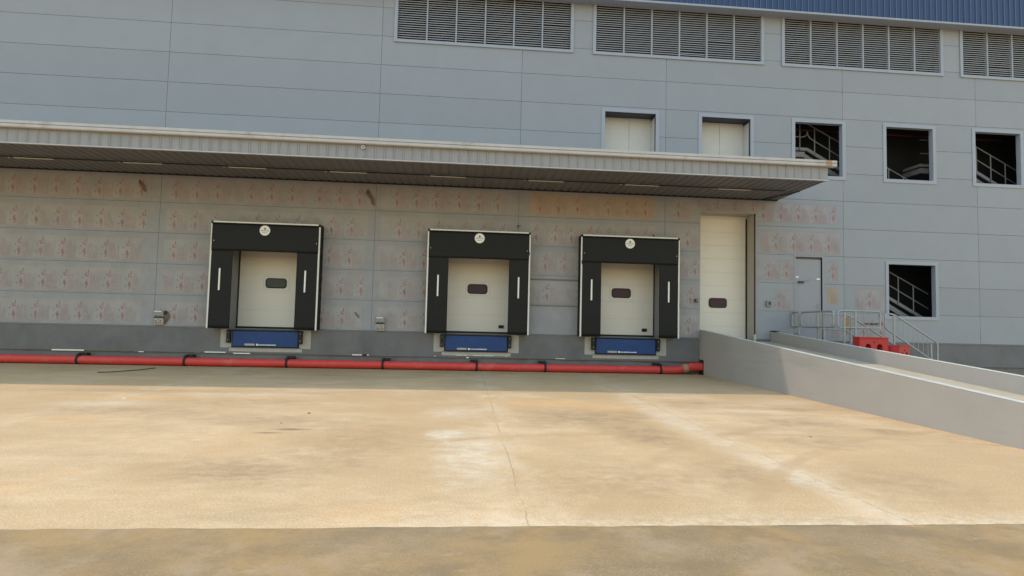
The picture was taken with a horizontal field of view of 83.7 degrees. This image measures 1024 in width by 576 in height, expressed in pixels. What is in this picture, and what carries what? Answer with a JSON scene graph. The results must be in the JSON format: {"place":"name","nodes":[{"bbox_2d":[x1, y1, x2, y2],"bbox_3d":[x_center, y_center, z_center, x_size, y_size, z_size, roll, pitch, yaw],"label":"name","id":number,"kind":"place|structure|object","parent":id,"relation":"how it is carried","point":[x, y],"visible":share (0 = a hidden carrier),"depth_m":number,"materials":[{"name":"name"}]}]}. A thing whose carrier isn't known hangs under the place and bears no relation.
{"place":"outdoors","nodes":[
{"label":"outdoors","id":0,"kind":"place"},
{"bbox_2d":[0,362,1023,529],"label":"concrete yard","id":1,"kind":"structure","parent":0,"point":[84,446],"depth_m":6.76,"materials":[{"name":"beige concrete"}]},
{"bbox_2d":[97,367,155,372],"bbox_3d":[-10.145,2.187,15.211,0.247,0.027,1.570,0,-4,21],"label":"loose wire","id":2,"kind":"object","parent":1,"relation":"on","point":[126,370],"visible":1,"depth_m":15.02,"materials":[{"name":"black rubber"}]},
{"bbox_2d":[0,354,702,373],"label":"red pipe","id":3,"kind":"object","parent":1,"relation":"on","point":[133,360],"visible":0.92,"depth_m":17.25,"materials":[{"name":"paint"}]},
{"bbox_2d":[0,0,1023,375],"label":"warehouse","id":4,"kind":"structure","parent":1,"relation":"on","point":[906,116],"depth_m":18.47,"materials":[{"name":"paint"}]},
{"bbox_2d":[74,352,89,363],"bbox_3d":[-12.596,2.064,16.756,0.225,0.335,0.336,2,-3,-5],"label":"pipe bracket","id":5,"kind":"object","parent":4,"relation":"attached to","point":[79,354],"visible":1,"depth_m":16.74,"materials":[{"name":"black metal"}]},
{"bbox_2d":[153,311,166,324],"bbox_3d":[-10.533,0.889,17.102,0.325,0.420,0.106,2,-3,-5],"label":"control box","id":6,"kind":"object","parent":4,"relation":"attached to","point":[159,316],"visible":1,"depth_m":17.07,"materials":[{"name":"grey plastic"}]},
{"bbox_2d":[182,354,195,365],"bbox_3d":[-9.607,2.151,17.001,0.225,0.335,0.336,2,-3,-5],"label":"pipe bracket","id":7,"kind":"object","parent":4,"relation":"attached to","point":[187,356],"visible":1,"depth_m":16.98,"materials":[{"name":"black metal"}]},
{"bbox_2d":[229,251,296,328],"bbox_3d":[-7.456,-0.095,17.784,2.300,2.890,0.640,2,-3,-5],"label":"dock door","id":8,"kind":"structure","parent":4,"relation":"in","point":[263,284],"depth_m":18.01,"materials":[{"name":"metal"}]},
{"bbox_2d":[206,221,323,330],"bbox_3d":[-7.404,-0.360,17.241,3.174,3.200,0.488,2,-3,-5],"label":"dock shelter","id":9,"kind":"object","parent":4,"relation":"attached to","point":[304,242],"visible":1,"depth_m":17.06,"materials":[{"name":"black plastic"}]},
{"bbox_2d":[220,329,310,352],"bbox_3d":[-7.465,1.597,17.300,2.660,0.678,0.136,2,-3,-5],"label":"dock leveler","id":10,"kind":"object","parent":4,"relation":"attached to","point":[259,340],"visible":1,"depth_m":17.30,"materials":[{"name":"paint"}]},
{"bbox_2d":[285,356,295,367],"bbox_3d":[-6.688,2.235,17.240,0.225,0.335,0.336,2,-3,-5],"label":"pipe bracket","id":11,"kind":"object","parent":4,"relation":"attached to","point":[290,357],"visible":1,"depth_m":17.20,"materials":[{"name":"black metal"}]},
{"bbox_2d":[375,317,384,330],"bbox_3d":[-4.065,1.106,17.630,0.270,0.420,0.106,2,-3,-5],"label":"control box","id":12,"kind":"object","parent":4,"relation":"attached to","point":[380,323],"visible":1,"depth_m":17.59,"materials":[{"name":"grey plastic"}]},
{"bbox_2d":[381,358,389,368],"bbox_3d":[-3.859,2.317,17.471,0.225,0.335,0.336,2,-3,-5],"label":"pipe bracket","id":13,"kind":"object","parent":4,"relation":"attached to","point":[383,360],"visible":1,"depth_m":17.37,"materials":[{"name":"black metal"}]},
{"bbox_2d":[0,119,836,200],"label":"canopy","id":14,"kind":"object","parent":4,"relation":"attached to","point":[85,147],"visible":1,"depth_m":15.89,"materials":[{"name":"metal"}]},
{"bbox_2d":[8,156,53,159],"bbox_3d":[-13.301,-3.603,15.811,1.190,0.065,0.044,2,-3,-5],"label":"batten lamp","id":15,"kind":"object","parent":14,"relation":"attached to","point":[33,158],"visible":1,"depth_m":15.80,"materials":[{"name":"metal"}]},
{"bbox_2d":[118,161,162,164],"bbox_3d":[-10.431,-3.520,16.046,1.190,0.065,0.044,2,-3,-5],"label":"batten lamp","id":16,"kind":"object","parent":14,"relation":"attached to","point":[141,163],"visible":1,"depth_m":16.04,"materials":[{"name":"metal"}]},
{"bbox_2d":[223,165,265,168],"bbox_3d":[-7.602,-3.438,16.277,1.190,0.065,0.044,2,-3,-5],"label":"batten lamp","id":17,"kind":"object","parent":14,"relation":"attached to","point":[245,167],"visible":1,"depth_m":16.26,"materials":[{"name":"metal"}]},
{"bbox_2d":[325,170,366,173],"bbox_3d":[-4.793,-3.357,16.507,1.190,0.065,0.044,2,-3,-5],"label":"batten lamp","id":18,"kind":"object","parent":14,"relation":"attached to","point":[348,172],"visible":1,"depth_m":16.50,"materials":[{"name":"metal"}]},
{"bbox_2d":[425,174,465,177],"bbox_3d":[-1.943,-3.274,16.741,1.190,0.065,0.044,2,-3,-5],"label":"batten lamp","id":19,"kind":"object","parent":14,"relation":"attached to","point":[445,176],"visible":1,"depth_m":16.73,"materials":[{"name":"metal"}]},
{"bbox_2d":[524,179,563,181],"bbox_3d":[0.946,-3.191,16.977,1.190,0.065,0.044,2,-3,-5],"label":"batten lamp","id":20,"kind":"object","parent":14,"relation":"attached to","point":[545,181],"visible":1,"depth_m":16.97,"materials":[{"name":"metal"}]},
{"bbox_2d":[620,183,659,186],"bbox_3d":[3.855,-3.107,17.215,1.190,0.065,0.044,2,-3,-5],"label":"batten lamp","id":21,"kind":"object","parent":14,"relation":"attached to","point":[641,185],"visible":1,"depth_m":17.20,"materials":[{"name":"metal"}]},
{"bbox_2d":[713,187,750,190],"bbox_3d":[6.724,-3.023,17.450,1.190,0.065,0.044,2,-3,-5],"label":"batten lamp","id":22,"kind":"object","parent":14,"relation":"attached to","point":[733,189],"visible":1,"depth_m":17.44,"materials":[{"name":"metal"}]},
{"bbox_2d":[470,360,477,370],"bbox_3d":[-1.174,2.394,17.691,0.225,0.335,0.336,2,-3,-5],"label":"pipe bracket","id":23,"kind":"object","parent":4,"relation":"attached to","point":[476,361],"visible":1,"depth_m":17.60,"materials":[{"name":"black metal"}]},
{"bbox_2d":[433,333,518,356],"bbox_3d":[-1.109,1.781,17.821,2.660,0.678,0.136,2,-3,-5],"label":"dock leveler","id":24,"kind":"object","parent":4,"relation":"attached to","point":[475,344],"visible":1,"depth_m":17.82,"materials":[{"name":"paint"}]},
{"bbox_2d":[446,258,508,333],"bbox_3d":[-1.100,0.089,18.304,2.300,2.890,0.640,2,-3,-5],"label":"dock door","id":25,"kind":"structure","parent":4,"relation":"in","point":[477,299],"depth_m":18.56,"materials":[{"name":"metal"}]},
{"bbox_2d":[425,229,530,334],"bbox_3d":[-1.048,-0.176,17.762,3.174,3.200,0.488,2,-3,-5],"label":"dock shelter","id":26,"kind":"object","parent":4,"relation":"attached to","point":[445,245],"visible":1,"depth_m":17.58,"materials":[{"name":"black plastic"}]},
{"bbox_2d":[538,361,546,371],"bbox_3d":[0.948,2.456,17.865,0.225,0.335,0.336,2,-3,-5],"label":"pipe bracket","id":27,"kind":"object","parent":4,"relation":"attached to","point":[545,366],"visible":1,"depth_m":17.76,"materials":[{"name":"black metal"}]},
{"bbox_2d":[584,337,665,358],"bbox_3d":[3.633,1.918,18.209,2.660,0.678,0.136,2,-3,-5],"label":"dock leveler","id":28,"kind":"object","parent":4,"relation":"attached to","point":[623,348],"visible":1,"depth_m":18.21,"materials":[{"name":"paint"}]},
{"bbox_2d":[577,234,679,338],"bbox_3d":[3.695,-0.039,18.150,3.174,3.200,0.488,2,-3,-5],"label":"dock shelter","id":29,"kind":"object","parent":4,"relation":"attached to","point":[596,251],"visible":1,"depth_m":17.97,"materials":[{"name":"black plastic"}]},
{"bbox_2d":[600,263,658,337],"bbox_3d":[3.642,0.226,18.693,2.300,2.890,0.640,2,-3,-5],"label":"dock door","id":30,"kind":"structure","parent":4,"relation":"in","point":[629,292],"depth_m":18.96,"materials":[{"name":"metal"}]},
{"bbox_2d":[601,108,658,151],"bbox_3d":[3.836,-4.826,18.966,1.930,2.034,0.620,2,-3,-5],"label":"window","id":31,"kind":"structure","parent":4,"relation":"in","point":[621,129],"depth_m":19.16,"materials":[{"name":"grey metal"}]},
{"bbox_2d":[652,363,661,373],"bbox_3d":[4.614,2.562,18.165,0.225,0.335,0.336,2,-3,-5],"label":"pipe bracket","id":32,"kind":"object","parent":4,"relation":"attached to","point":[659,365],"visible":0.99,"depth_m":18.08,"materials":[{"name":"black metal"}]},
{"bbox_2d":[698,113,753,156],"bbox_3d":[7.069,-4.735,19.231,1.900,2.030,0.620,2,-3,-5],"label":"window","id":33,"kind":"structure","parent":4,"relation":"in","point":[718,134],"depth_m":19.42,"materials":[{"name":"grey metal"}]},
{"bbox_2d":[700,211,755,340],"bbox_3d":[7.033,-0.437,19.143,1.950,4.650,0.920,2,-3,-5],"label":"tall sectional door","id":34,"kind":"structure","parent":4,"relation":"in","point":[727,240],"depth_m":19.29,"materials":[{"name":"metal"}]},
{"bbox_2d":[766,301,771,306],"bbox_3d":[8.410,0.509,18.719,0.160,0.190,0.077,2,-3,-5],"label":"switch box","id":35,"kind":"object","parent":4,"relation":"attached to","point":[768,303],"visible":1,"depth_m":18.69,"materials":[{"name":"grey plastic"}]},
{"bbox_2d":[794,255,823,339],"bbox_3d":[9.813,0.344,18.926,1.030,2.840,0.168,2,-3,-5],"label":"personnel door","id":36,"kind":"structure","parent":4,"relation":"in","point":[808,270],"depth_m":18.93,"materials":[{"name":"grey metal"}]},
{"bbox_2d":[791,118,845,179],"bbox_3d":[10.296,-4.654,19.270,1.900,2.030,0.170,2,-3,-5],"label":"window frame","id":37,"kind":"structure","parent":4,"relation":"in","point":[842,124],"depth_m":19.26,"materials":[{"name":"grey metal"}]},
{"bbox_2d":[883,123,936,184],"bbox_3d":[13.534,-4.561,19.535,1.920,2.030,0.170,2,-3,-5],"label":"window frame","id":38,"kind":"structure","parent":4,"relation":"in","point":[932,129],"depth_m":19.50,"materials":[{"name":"grey metal"}]},
{"bbox_2d":[885,261,938,319],"bbox_3d":[13.436,0.096,19.271,1.880,1.950,0.170,2,-3,-5],"label":"window frame","id":39,"kind":"structure","parent":4,"relation":"in","point":[934,266],"depth_m":19.24,"materials":[{"name":"grey metal"}]},
{"bbox_2d":[972,128,1023,188],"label":"window frame","id":40,"kind":"structure","parent":4,"relation":"in","point":[1019,134],"depth_m":19.77,"materials":[{"name":"grey metal"}]},
{"bbox_2d":[699,330,1023,449],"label":"ramp wall","id":41,"kind":"structure","parent":1,"relation":"on","point":[980,415],"depth_m":10.83,"materials":[{"name":"paint"}]},
{"bbox_2d":[853,337,888,351],"bbox_3d":[9.911,2.039,15.790,0.920,1.365,0.440,2,-3,-6],"label":"plastic barrier","id":42,"kind":"object","parent":1,"relation":"on","point":[879,343],"visible":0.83,"depth_m":15.71,"materials":[{"name":"red plastic"}]},
{"bbox_2d":[756,341,1023,400],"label":"ramp","id":43,"kind":"structure","parent":1,"relation":"on","point":[967,386],"depth_m":12.39,"materials":[{"name":"concrete"}]},
{"bbox_2d":[770,331,1023,394],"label":"ramp wall","id":44,"kind":"structure","parent":1,"relation":"on","point":[999,380],"depth_m":12.68,"materials":[{"name":"paint"}]},
{"bbox_2d":[889,345,909,354],"bbox_3d":[10.816,2.176,15.958,0.920,1.155,0.440,4,-4,-39],"label":"plastic barrier","id":45,"kind":"object","parent":1,"relation":"on","point":[902,349],"visible":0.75,"depth_m":15.77,"materials":[{"name":"red plastic"}]},
{"bbox_2d":[0,524,1023,575],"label":"darker slab","id":46,"kind":"structure","parent":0,"point":[872,550],"depth_m":3.91,"materials":[{"name":"brown concrete"}]},
{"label":"entrance steps","id":47,"kind":"object","parent":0,"visible":0},
{"bbox_2d":[791,311,800,335],"bbox_3d":[9.207,1.251,18.538,0.060,0.977,0.494,2,-3,-5],"label":"safety railing","id":48,"kind":"object","parent":47,"relation":"on","point":[799,319],"visible":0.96,"depth_m":18.47,"materials":[{"name":"grey metal"}]},
{"bbox_2d":[801,310,834,339],"bbox_3d":[9.299,1.181,17.434,0.060,0.996,1.654,2,-3,-5],"label":"safety railing","id":49,"kind":"object","parent":47,"relation":"on","point":[822,319],"visible":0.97,"depth_m":17.21,"materials":[{"name":"grey metal"}]},
{"bbox_2d":[816,313,892,344],"bbox_3d":[10.818,1.692,17.945,2.674,1.747,0.060,2,-3,-5],"label":"safety railing","id":50,"kind":"object","parent":47,"relation":"on","point":[850,332],"visible":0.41,"depth_m":17.92,"materials":[{"name":"grey metal"}]},
{"bbox_2d":[846,317,849,329],"bbox_3d":[10.496,1.115,17.917,0.200,0.400,0.015,2,-3,-5],"label":"tan board","id":51,"kind":"object","parent":50,"relation":"attached to","point":[847,321],"visible":0.28,"depth_m":17.91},
{"bbox_2d":[837,310,880,343],"bbox_3d":[10.116,1.151,16.660,1.354,1.007,0.060,2,-3,-5],"label":"safety railing","id":52,"kind":"object","parent":47,"relation":"on","point":[855,327],"visible":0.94,"depth_m":16.64,"materials":[{"name":"grey metal"}]},
{"bbox_2d":[884,313,938,359],"bbox_3d":[11.717,1.735,16.761,1.674,1.970,0.060,2,-3,-5],"label":"safety railing","id":53,"kind":"object","parent":47,"relation":"on","point":[913,347],"visible":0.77,"depth_m":16.77,"materials":[{"name":"grey metal"}]}
]}

